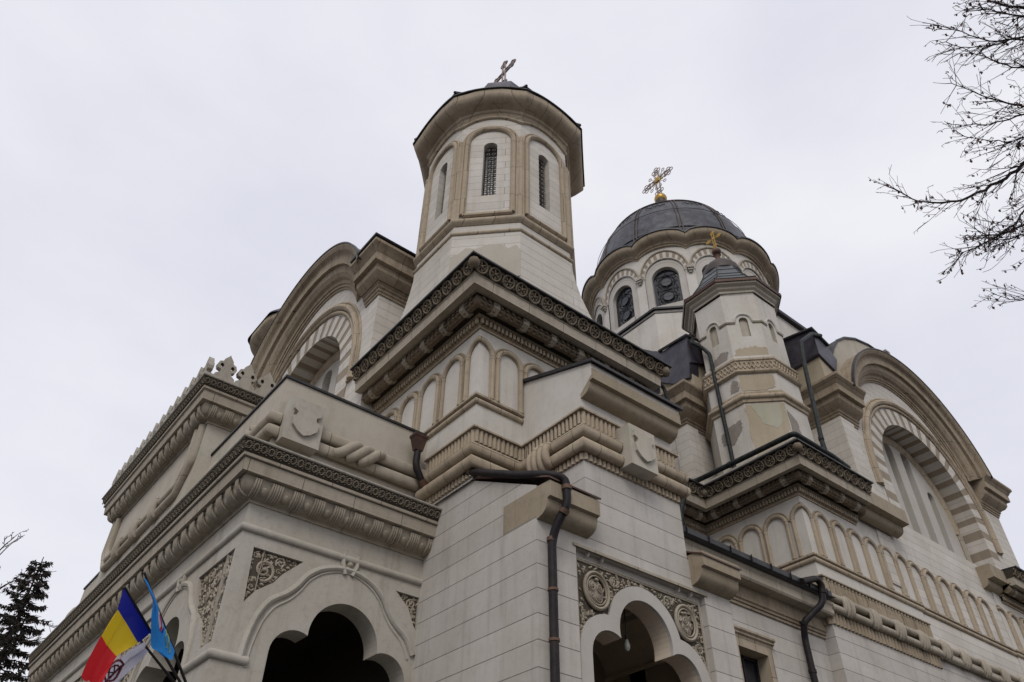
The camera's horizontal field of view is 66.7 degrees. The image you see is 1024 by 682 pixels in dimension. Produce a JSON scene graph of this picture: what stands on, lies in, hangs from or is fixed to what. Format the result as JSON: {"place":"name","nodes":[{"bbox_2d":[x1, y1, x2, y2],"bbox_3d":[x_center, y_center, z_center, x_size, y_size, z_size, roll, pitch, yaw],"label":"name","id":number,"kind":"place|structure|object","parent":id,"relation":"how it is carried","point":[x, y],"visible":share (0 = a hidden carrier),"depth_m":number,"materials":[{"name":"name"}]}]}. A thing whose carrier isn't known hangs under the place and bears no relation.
{"place":"outdoors","nodes":[
{"label":"outdoors","id":0,"kind":"place"},
{"bbox_2d":[0,0,1023,681],"label":"sky","id":1,"kind":"structure","parent":0,"point":[171,171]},
{"bbox_2d":[27,59,1023,681],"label":"church","id":2,"kind":"structure","parent":0,"point":[477,437],"depth_m":22.41,"materials":[{"name":"stone"}]},
{"bbox_2d":[82,586,181,681],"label":"flag","id":3,"kind":"object","parent":2,"relation":"attached to","point":[127,627],"visible":1,"depth_m":11.94,"materials":[{"name":"multicoloured fabric"}]},
{"bbox_2d":[103,640,175,681],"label":"flag","id":4,"kind":"object","parent":2,"relation":"attached to","point":[120,668],"visible":0.9,"depth_m":12.31,"materials":[{"name":"white fabric"}]},
{"bbox_2d":[143,572,186,681],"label":"flag","id":5,"kind":"object","parent":2,"relation":"attached to","point":[161,643],"visible":1,"depth_m":12.48,"materials":[{"name":"blue fabric"}]},
{"bbox_2d":[624,609,629,650],"bbox_3d":[2.446,5.946,16.906,0.132,1.570,0.129,28,-47,-28],"label":"light bulb","id":6,"kind":"object","parent":2,"relation":"hanging from","point":[626,645],"visible":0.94,"depth_m":16.49,"materials":[{"name":"white glass"}]},
{"label":"ground","id":7,"kind":"structure","parent":0,"visible":0},
{"bbox_2d":[0,557,53,681],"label":"fir tree","id":8,"kind":"object","parent":7,"relation":"on","point":[36,593],"visible":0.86,"depth_m":35.93,"materials":[{"name":"green plant"}]},
{"bbox_2d":[0,529,56,665],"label":"bare tree","id":9,"kind":"object","parent":7,"relation":"on","point":[38,639],"visible":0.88,"depth_m":29.98,"materials":[{"name":"brown plant"}]},
{"bbox_2d":[869,0,1023,309],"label":"bare tree","id":10,"kind":"object","parent":7,"relation":"on","point":[1020,167],"visible":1,"depth_m":8.56,"materials":[{"name":"brown plant"}]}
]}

